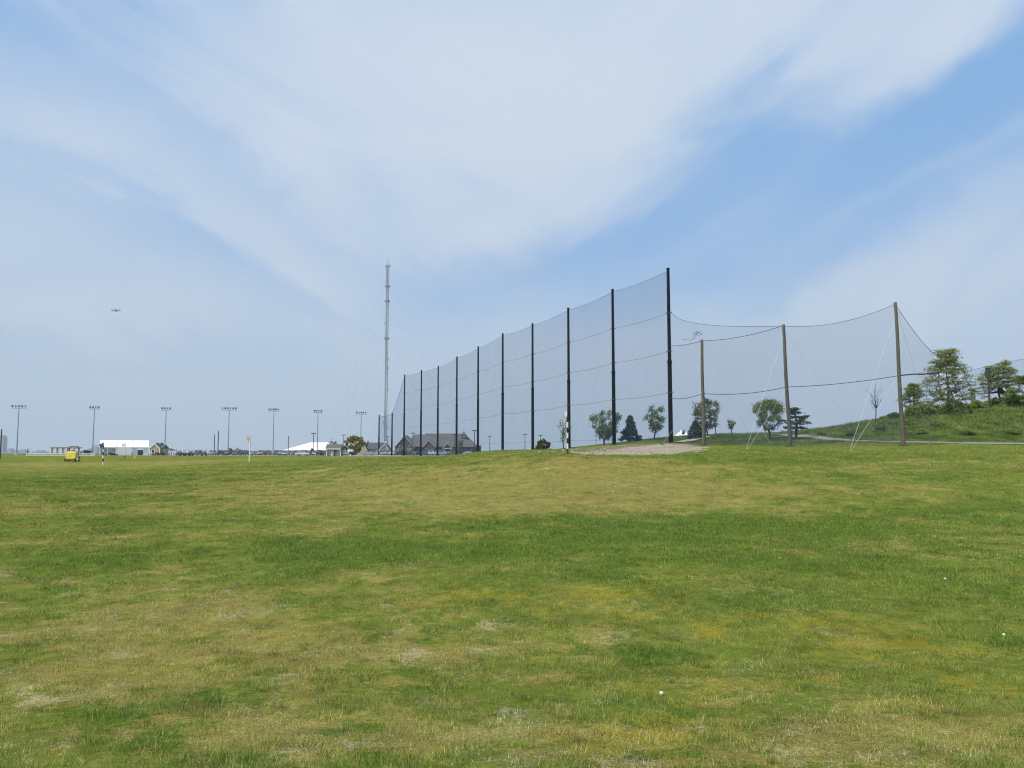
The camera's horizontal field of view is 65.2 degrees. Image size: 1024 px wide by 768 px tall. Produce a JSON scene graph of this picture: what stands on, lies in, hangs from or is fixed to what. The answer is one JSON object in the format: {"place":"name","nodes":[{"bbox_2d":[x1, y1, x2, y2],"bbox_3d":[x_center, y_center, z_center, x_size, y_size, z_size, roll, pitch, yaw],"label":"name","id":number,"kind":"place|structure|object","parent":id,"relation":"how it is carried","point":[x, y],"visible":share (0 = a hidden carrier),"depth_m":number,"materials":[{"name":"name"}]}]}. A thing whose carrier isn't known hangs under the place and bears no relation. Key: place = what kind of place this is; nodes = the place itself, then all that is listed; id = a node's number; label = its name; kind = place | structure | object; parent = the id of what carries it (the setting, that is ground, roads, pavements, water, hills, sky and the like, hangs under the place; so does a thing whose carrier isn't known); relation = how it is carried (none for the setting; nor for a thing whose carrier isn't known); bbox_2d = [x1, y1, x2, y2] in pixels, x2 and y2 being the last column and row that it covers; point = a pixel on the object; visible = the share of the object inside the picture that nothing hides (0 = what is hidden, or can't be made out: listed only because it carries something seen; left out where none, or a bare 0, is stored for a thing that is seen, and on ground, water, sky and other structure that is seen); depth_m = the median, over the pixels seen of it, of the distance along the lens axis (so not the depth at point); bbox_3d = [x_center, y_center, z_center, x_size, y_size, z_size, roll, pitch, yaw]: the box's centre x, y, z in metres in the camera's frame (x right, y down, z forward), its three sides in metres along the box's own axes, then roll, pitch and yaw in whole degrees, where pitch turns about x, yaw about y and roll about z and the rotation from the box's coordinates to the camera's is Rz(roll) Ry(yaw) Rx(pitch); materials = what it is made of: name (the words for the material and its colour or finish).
{"place":"outdoors","nodes":[
{"label":"outdoors","id":0,"kind":"place"},
{"bbox_2d":[1,453,175,453],"bbox_3d":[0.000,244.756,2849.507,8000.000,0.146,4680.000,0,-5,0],"label":"water","id":1,"kind":"structure","parent":0,"point":[53,453],"depth_m":554.28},
{"bbox_2d":[98,455,436,455],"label":"car park","id":2,"kind":"structure","parent":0,"point":[264,455],"depth_m":242.42,"materials":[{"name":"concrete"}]},
{"bbox_2d":[193,450,201,454],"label":"parked car","id":3,"kind":"object","parent":2,"relation":"on","point":[196,452],"visible":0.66,"depth_m":260.20,"materials":[{"name":"grey paint"}]},
{"bbox_2d":[207,450,216,454],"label":"parked car","id":4,"kind":"object","parent":2,"relation":"on","point":[211,452],"visible":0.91,"depth_m":264.31,"materials":[{"name":"silver paint"}]},
{"bbox_2d":[240,450,248,454],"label":"parked car","id":5,"kind":"object","parent":2,"relation":"on","point":[243,452],"visible":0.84,"depth_m":258.21,"materials":[{"name":"black paint"}]},
{"bbox_2d":[256,450,265,454],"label":"parked car","id":6,"kind":"object","parent":2,"relation":"on","point":[261,452],"visible":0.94,"depth_m":260.20,"materials":[{"name":"beige paint"}]},
{"bbox_2d":[295,451,309,454],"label":"parked car","id":7,"kind":"object","parent":2,"relation":"on","point":[301,452],"visible":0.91,"depth_m":244.31,"materials":[{"name":"white paint"}]},
{"bbox_2d":[316,450,323,454],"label":"pickup truck","id":8,"kind":"object","parent":2,"relation":"on","point":[318,452],"visible":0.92,"depth_m":248.03,"materials":[{"name":"black paint"}]},
{"bbox_2d":[362,451,374,454],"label":"parked car","id":9,"kind":"object","parent":2,"relation":"on","point":[367,452],"visible":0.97,"depth_m":270.26,"materials":[{"name":"silver paint"}]},
{"bbox_2d":[376,450,387,454],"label":"parked car","id":10,"kind":"object","parent":2,"relation":"on","point":[383,452],"visible":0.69,"depth_m":270.39,"materials":[{"name":"silver paint"}]},
{"bbox_2d":[435,450,447,454],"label":"parked car","id":11,"kind":"object","parent":2,"relation":"on","point":[442,452],"visible":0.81,"depth_m":268.30,"materials":[{"name":"blue paint"}]},
{"bbox_2d":[0,404,1023,767],"bbox_3d":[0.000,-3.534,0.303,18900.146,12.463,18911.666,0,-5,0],"label":"ground","id":12,"kind":"structure","parent":0,"point":[312,692],"depth_m":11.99,"materials":[{"name":"green plant"}]},
{"bbox_2d":[0,429,1,458],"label":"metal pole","id":13,"kind":"object","parent":12,"relation":"on","point":[0,443],"visible":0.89,"depth_m":149.55,"materials":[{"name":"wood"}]},
{"bbox_2d":[0,435,6,452],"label":"tower block","id":14,"kind":"structure","parent":12,"relation":"on","point":[4,443],"depth_m":3200.20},
{"bbox_2d":[6,448,14,452],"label":"tower block","id":15,"kind":"structure","parent":12,"relation":"on","point":[10,450],"depth_m":3308.60,"materials":[{"name":"white"}]},
{"bbox_2d":[12,405,25,454],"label":"floodlight","id":16,"kind":"object","parent":12,"relation":"on","point":[17,427],"visible":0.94,"depth_m":292.24,"materials":[{"name":"grey metal"}]},
{"bbox_2d":[18,449,29,452],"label":"tower block","id":17,"kind":"structure","parent":12,"relation":"on","point":[23,451],"depth_m":3678.36,"materials":[{"name":"white"}]},
{"bbox_2d":[31,450,48,452],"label":"tower block","id":18,"kind":"structure","parent":12,"relation":"on","point":[40,451],"depth_m":3562.03,"materials":[{"name":"white"}]},
{"bbox_2d":[26,453,94,455],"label":"rail fence","id":19,"kind":"object","parent":12,"relation":"on","point":[57,455],"visible":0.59,"depth_m":248.85,"materials":[{"name":"white paint"}]},
{"bbox_2d":[50,447,81,454],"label":"pergola","id":20,"kind":"object","parent":12,"relation":"on","point":[63,449],"visible":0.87,"depth_m":261.13,"materials":[{"name":"brown wood"}]},
{"bbox_2d":[64,446,79,460],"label":"ride on mower","id":21,"kind":"object","parent":12,"relation":"on","point":[72,455],"visible":1,"depth_m":119.96,"materials":[{"name":"yellow paint"}]},
{"bbox_2d":[80,450,93,454],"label":"shrub","id":22,"kind":"object","parent":12,"relation":"on","point":[86,451],"visible":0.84,"depth_m":298.15,"materials":[{"name":"green plant"}]},
{"bbox_2d":[89,406,99,454],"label":"floodlight","id":23,"kind":"object","parent":12,"relation":"on","point":[93,427],"visible":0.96,"depth_m":298.41,"materials":[{"name":"grey metal"}]},
{"bbox_2d":[93,445,98,452],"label":"tower block","id":24,"kind":"structure","parent":12,"relation":"on","point":[96,448],"depth_m":3548.91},
{"bbox_2d":[99,442,103,464],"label":"marker post","id":25,"kind":"object","parent":12,"relation":"on","point":[101,445],"visible":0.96,"depth_m":102.58,"materials":[{"name":"white paint"}]},
{"bbox_2d":[99,440,148,454],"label":"event tent","id":26,"kind":"object","parent":12,"relation":"on","point":[113,446],"visible":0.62,"depth_m":265.73,"materials":[{"name":"white plastic"}]},
{"bbox_2d":[108,448,115,452],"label":"clear window","id":27,"kind":"structure","parent":26,"relation":"in","point":[113,450],"depth_m":262.76,"materials":[{"name":"glass"}]},
{"bbox_2d":[149,443,168,454],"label":"cottage","id":28,"kind":"structure","parent":12,"relation":"on","point":[154,448],"depth_m":257.40,"materials":[{"name":"wood"}]},
{"bbox_2d":[161,407,170,444],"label":"floodlight","id":29,"kind":"object","parent":12,"relation":"on","point":[165,424],"visible":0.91,"depth_m":305.23,"materials":[{"name":"grey metal"}]},
{"bbox_2d":[222,407,236,454],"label":"floodlight","id":30,"kind":"object","parent":12,"relation":"on","point":[228,424],"visible":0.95,"depth_m":305.27,"materials":[{"name":"grey metal"}]},
{"bbox_2d":[247,436,250,461],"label":"marker post","id":31,"kind":"object","parent":12,"relation":"on","point":[249,439],"visible":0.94,"depth_m":89.72,"materials":[{"name":"white paint"}]},
{"bbox_2d":[269,408,278,454],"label":"floodlight","id":32,"kind":"object","parent":12,"relation":"on","point":[273,429],"visible":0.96,"depth_m":312.10,"materials":[{"name":"grey metal"}]},
{"bbox_2d":[285,442,328,451],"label":"marquee","id":33,"kind":"object","parent":12,"relation":"on","point":[309,446],"visible":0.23,"depth_m":384.28,"materials":[{"name":"white fabric"}]},
{"bbox_2d":[314,410,321,454],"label":"floodlight","id":34,"kind":"object","parent":12,"relation":"on","point":[317,427],"visible":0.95,"depth_m":323.37,"materials":[{"name":"grey metal"}]},
{"bbox_2d":[325,444,343,455],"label":"shed","id":35,"kind":"structure","parent":12,"relation":"on","point":[334,449],"depth_m":205.27,"materials":[{"name":"white"}]},
{"bbox_2d":[343,435,364,454],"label":"leafy tree","id":36,"kind":"object","parent":12,"relation":"on","point":[357,448],"visible":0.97,"depth_m":290.28,"materials":[{"name":"green plant"}]},
{"bbox_2d":[348,441,390,454],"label":"yellow building","id":37,"kind":"structure","parent":12,"relation":"on","point":[371,447],"depth_m":320.76,"materials":[{"name":"wood"}]},
{"bbox_2d":[378,415,379,454],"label":"net pole","id":38,"kind":"object","parent":12,"relation":"on","point":[378,434],"visible":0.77,"depth_m":261.42,"materials":[{"name":"black metal"}]},
{"bbox_2d":[391,413,392,454],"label":"net pole","id":39,"kind":"object","parent":12,"relation":"on","point":[392,435],"visible":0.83,"depth_m":249.37,"materials":[{"name":"black metal"}]},
{"bbox_2d":[338,258,449,443],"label":"radio mast","id":40,"kind":"object","parent":12,"relation":"on","point":[386,350],"visible":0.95,"depth_m":422.18,"materials":[{"name":"metal"}]},
{"bbox_2d":[403,375,404,455],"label":"net pole","id":41,"kind":"object","parent":12,"relation":"on","point":[404,421],"visible":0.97,"depth_m":236.63,"materials":[{"name":"black metal"}]},
{"bbox_2d":[420,370,422,455],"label":"net pole","id":42,"kind":"object","parent":12,"relation":"on","point":[421,389],"visible":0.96,"depth_m":223.76,"materials":[{"name":"black metal"}]},
{"bbox_2d":[394,432,480,454],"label":"clubhouse","id":43,"kind":"structure","parent":12,"relation":"on","point":[429,441],"depth_m":306.98},
{"bbox_2d":[437,366,438,455],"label":"net pole","id":44,"kind":"object","parent":12,"relation":"on","point":[438,412],"visible":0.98,"depth_m":212.92,"materials":[{"name":"black metal"}]},
{"bbox_2d":[455,356,457,453],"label":"net pole","id":45,"kind":"object","parent":12,"relation":"on","point":[456,439],"visible":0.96,"depth_m":191.97,"materials":[{"name":"black metal"}]},
{"bbox_2d":[458,440,463,453],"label":"leafy tree","id":46,"kind":"object","parent":12,"relation":"on","point":[460,442],"visible":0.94,"depth_m":268.95,"materials":[{"name":"green plant"}]},
{"bbox_2d":[477,346,479,451],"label":"net pole","id":47,"kind":"object","parent":12,"relation":"on","point":[478,371],"visible":0.95,"depth_m":174.19,"materials":[{"name":"black metal"}]},
{"bbox_2d":[501,333,503,449],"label":"net pole","id":48,"kind":"object","parent":12,"relation":"on","point":[502,420],"visible":0.96,"depth_m":155.10,"materials":[{"name":"black metal"}]},
{"bbox_2d":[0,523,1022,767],"bbox_3d":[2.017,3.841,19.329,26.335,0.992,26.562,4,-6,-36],"label":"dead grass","id":49,"kind":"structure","parent":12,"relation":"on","point":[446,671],"depth_m":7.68,"materials":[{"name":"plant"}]},
{"bbox_2d":[531,323,534,449],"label":"net pole","id":50,"kind":"object","parent":12,"relation":"on","point":[532,405],"visible":0.94,"depth_m":143.18,"materials":[{"name":"black metal"}]},
{"bbox_2d":[534,438,551,449],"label":"shrub","id":51,"kind":"object","parent":12,"relation":"on","point":[541,445],"visible":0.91,"depth_m":119.29,"materials":[{"name":"green plant"}]},
{"bbox_2d":[556,419,571,448],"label":"bare tree","id":52,"kind":"object","parent":12,"relation":"on","point":[563,429],"visible":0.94,"depth_m":123.64,"materials":[{"name":"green plant"}]},
{"bbox_2d":[563,410,568,453],"bbox_3d":[3.628,3.298,53.919,0.341,3.070,0.180,0,-5,0],"label":"marker post","id":53,"kind":"object","parent":12,"relation":"on","point":[565,415],"visible":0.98,"depth_m":53.95,"materials":[{"name":"paint"}]},
{"bbox_2d":[566,308,570,447],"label":"net pole","id":54,"kind":"object","parent":12,"relation":"on","point":[568,381],"visible":0.92,"depth_m":127.37,"materials":[{"name":"black metal"}]},
{"bbox_2d":[589,407,621,444],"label":"young tree","id":55,"kind":"object","parent":12,"relation":"on","point":[601,431],"visible":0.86,"depth_m":120.25,"materials":[{"name":"green plant"}]},
{"bbox_2d":[610,289,615,444],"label":"net pole","id":56,"kind":"object","parent":12,"relation":"on","point":[613,399],"visible":0.95,"depth_m":113.28,"materials":[{"name":"black metal"}]},
{"bbox_2d":[539,443,697,454],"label":"gravel","id":57,"kind":"structure","parent":12,"relation":"on","point":[604,450],"depth_m":72.20,"materials":[{"name":"grey gravel"}]},
{"bbox_2d":[618,415,641,441],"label":"pine tree","id":58,"kind":"object","parent":12,"relation":"on","point":[631,432],"visible":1,"depth_m":121.35,"materials":[{"name":"green plant"}]},
{"bbox_2d":[642,405,665,439],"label":"young tree","id":59,"kind":"object","parent":12,"relation":"on","point":[655,425],"visible":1,"depth_m":117.57,"materials":[{"name":"green plant"}]},
{"bbox_2d":[666,268,672,442],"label":"net pole","id":60,"kind":"object","parent":12,"relation":"on","point":[670,404],"visible":0.95,"depth_m":100.33,"materials":[{"name":"black metal"}]},
{"bbox_2d":[405,272,668,445],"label":"barrier net","id":61,"kind":"object","parent":60,"relation":"attached to","point":[556,376],"visible":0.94,"depth_m":127.48,"materials":[{"name":"black"}]},
{"bbox_2d":[670,305,933,353],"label":"cable","id":62,"kind":"object","parent":60,"relation":"attached to","point":[807,326],"visible":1,"depth_m":81.81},
{"bbox_2d":[671,326,939,398],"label":"cable","id":63,"kind":"object","parent":60,"relation":"hanging from","point":[792,386],"visible":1,"depth_m":83.06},
{"bbox_2d":[675,430,687,435],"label":"peaked tent","id":64,"kind":"object","parent":12,"relation":"on","point":[681,433],"visible":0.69,"depth_m":175.92,"materials":[{"name":"white fabric"}]},
{"bbox_2d":[685,420,701,438],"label":"pine tree","id":65,"kind":"object","parent":12,"relation":"on","point":[695,428],"visible":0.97,"depth_m":107.44,"materials":[{"name":"green plant"}]},
{"bbox_2d":[700,339,705,444],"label":"wooden pole","id":66,"kind":"object","parent":12,"relation":"on","point":[703,405],"visible":0.94,"depth_m":87.91,"materials":[{"name":"brown wood"}]},
{"bbox_2d":[691,398,720,435],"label":"young tree","id":67,"kind":"object","parent":12,"relation":"on","point":[697,412],"visible":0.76,"depth_m":111.66,"materials":[{"name":"green plant"}]},
{"bbox_2d":[712,420,719,434],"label":"sapling","id":68,"kind":"object","parent":12,"relation":"on","point":[714,423],"visible":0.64,"depth_m":117.80,"materials":[{"name":"green plant"}]},
{"bbox_2d":[727,418,735,432],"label":"sapling","id":69,"kind":"object","parent":12,"relation":"on","point":[731,424],"visible":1,"depth_m":117.78,"materials":[{"name":"green plant"}]},
{"bbox_2d":[565,441,908,454],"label":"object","id":70,"kind":"structure","parent":12,"relation":"on","point":[744,449],"depth_m":81.40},
{"bbox_2d":[751,396,785,439],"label":"young tree","id":71,"kind":"object","parent":12,"relation":"on","point":[766,406],"visible":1,"depth_m":95.70,"materials":[{"name":"green plant"}]},
{"bbox_2d":[782,324,792,445],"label":"wooden pole","id":72,"kind":"object","parent":12,"relation":"on","point":[789,428],"visible":0.95,"depth_m":81.97,"materials":[{"name":"brown wood"}]},
{"bbox_2d":[780,407,811,438],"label":"pine tree","id":73,"kind":"object","parent":12,"relation":"on","point":[797,420],"visible":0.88,"depth_m":91.72,"materials":[{"name":"green plant"}]},
{"bbox_2d":[799,429,811,433],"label":"weed clump","id":74,"kind":"object","parent":12,"relation":"on","point":[805,431],"visible":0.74,"depth_m":103.25,"materials":[{"name":"green plant"}]},
{"bbox_2d":[816,431,828,435],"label":"weed clump","id":75,"kind":"object","parent":12,"relation":"on","point":[820,433],"visible":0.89,"depth_m":94.06,"materials":[{"name":"green plant"}]},
{"bbox_2d":[844,432,855,435],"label":"weed clump","id":76,"kind":"object","parent":12,"relation":"on","point":[851,434],"visible":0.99,"depth_m":90.36,"materials":[{"name":"green plant"}]},
{"bbox_2d":[710,400,1023,443],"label":"rough grass","id":77,"kind":"structure","parent":12,"relation":"on","point":[871,426],"depth_m":97.39,"materials":[{"name":"green plant"}]},
{"bbox_2d":[867,384,884,423],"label":"bare tree","id":78,"kind":"object","parent":12,"relation":"on","point":[875,405],"visible":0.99,"depth_m":104.06,"materials":[{"name":"grey plant"}]},
{"bbox_2d":[876,415,889,420],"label":"shrub","id":79,"kind":"object","parent":12,"relation":"on","point":[884,417],"visible":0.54,"depth_m":109.41,"materials":[{"name":"green plant"}]},
{"bbox_2d":[886,412,898,418],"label":"shrub","id":80,"kind":"object","parent":12,"relation":"on","point":[893,415],"visible":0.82,"depth_m":111.48,"materials":[{"name":"green plant"}]},
{"bbox_2d":[894,302,905,445],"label":"wooden pole","id":81,"kind":"object","parent":12,"relation":"on","point":[901,418],"visible":0.95,"depth_m":76.05,"materials":[{"name":"brown wood"}]},
{"bbox_2d":[849,319,894,450],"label":"guy wire","id":82,"kind":"object","parent":81,"relation":"attached to","point":[870,389],"visible":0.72,"depth_m":68.88,"materials":[{"name":"metal"}]},
{"bbox_2d":[896,382,929,412],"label":"locust tree","id":83,"kind":"object","parent":12,"relation":"on","point":[908,393],"visible":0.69,"depth_m":122.18,"materials":[{"name":"green plant"}]},
{"bbox_2d":[904,405,923,415],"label":"shrub","id":84,"kind":"object","parent":12,"relation":"on","point":[910,410],"visible":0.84,"depth_m":110.51,"materials":[{"name":"green plant"}]},
{"bbox_2d":[914,429,929,433],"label":"weed clump","id":85,"kind":"object","parent":12,"relation":"on","point":[921,431],"visible":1,"depth_m":90.46,"materials":[{"name":"green plant"}]},
{"bbox_2d":[916,401,945,414],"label":"shrub","id":86,"kind":"object","parent":12,"relation":"on","point":[926,408],"visible":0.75,"depth_m":107.97,"materials":[{"name":"green plant"}]},
{"bbox_2d":[931,420,948,425],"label":"weed clump","id":87,"kind":"object","parent":12,"relation":"on","point":[939,422],"visible":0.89,"depth_m":94.60,"materials":[{"name":"green plant"}]},
{"bbox_2d":[915,347,981,403],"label":"locust tree","id":88,"kind":"object","parent":12,"relation":"on","point":[950,363],"visible":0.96,"depth_m":113.85,"materials":[{"name":"green plant"}]},
{"bbox_2d":[932,399,973,414],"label":"shrub","id":89,"kind":"object","parent":12,"relation":"on","point":[949,406],"visible":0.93,"depth_m":104.58,"materials":[{"name":"green plant"}]},
{"bbox_2d":[958,430,975,435],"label":"weed clump","id":90,"kind":"object","parent":12,"relation":"on","point":[968,432],"visible":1,"depth_m":88.37,"materials":[{"name":"green plant"}]},
{"bbox_2d":[964,399,988,407],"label":"shrub","id":91,"kind":"object","parent":12,"relation":"on","point":[976,403],"visible":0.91,"depth_m":107.70,"materials":[{"name":"green plant"}]},
{"bbox_2d":[985,368,990,407],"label":"lamp post","id":92,"kind":"object","parent":12,"relation":"on","point":[987,373],"visible":0.92,"depth_m":108.25,"materials":[{"name":"metal"}]},
{"bbox_2d":[983,419,1001,422],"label":"weed clump","id":93,"kind":"object","parent":12,"relation":"on","point":[994,421],"visible":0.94,"depth_m":93.05,"materials":[{"name":"green plant"}]},
{"bbox_2d":[984,397,1005,405],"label":"shrub","id":94,"kind":"object","parent":12,"relation":"on","point":[994,401],"visible":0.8,"depth_m":109.19,"materials":[{"name":"green plant"}]},
{"bbox_2d":[971,359,1023,399],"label":"locust tree","id":95,"kind":"object","parent":12,"relation":"on","point":[996,370],"visible":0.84,"depth_m":112.87,"materials":[{"name":"green plant"}]},
{"bbox_2d":[1004,428,1021,433],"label":"weed clump","id":96,"kind":"object","parent":12,"relation":"on","point":[1012,431],"visible":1,"depth_m":88.51,"materials":[{"name":"green plant"}]},
{"bbox_2d":[1002,375,1023,401],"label":"leafy tree","id":97,"kind":"object","parent":12,"relation":"on","point":[1020,381],"visible":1,"depth_m":106.53,"materials":[{"name":"green plant"}]},
{"bbox_2d":[1003,395,1023,404],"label":"shrub","id":98,"kind":"object","parent":12,"relation":"on","point":[1010,401],"visible":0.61,"depth_m":108.18,"materials":[{"name":"green plant"}]},
{"bbox_2d":[0,0,1023,452],"label":"sky","id":99,"kind":"structure","parent":0,"point":[238,180],"materials":[{"name":"blue"}]},
{"bbox_2d":[675,436,709,441],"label":"path","id":100,"kind":"structure","parent":0,"point":[692,439],"depth_m":104.56,"materials":[{"name":"grey concrete"}]},
{"bbox_2d":[777,433,1023,443],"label":"path","id":101,"kind":"structure","parent":0,"point":[815,437],"depth_m":83.63,"materials":[{"name":"concrete"}]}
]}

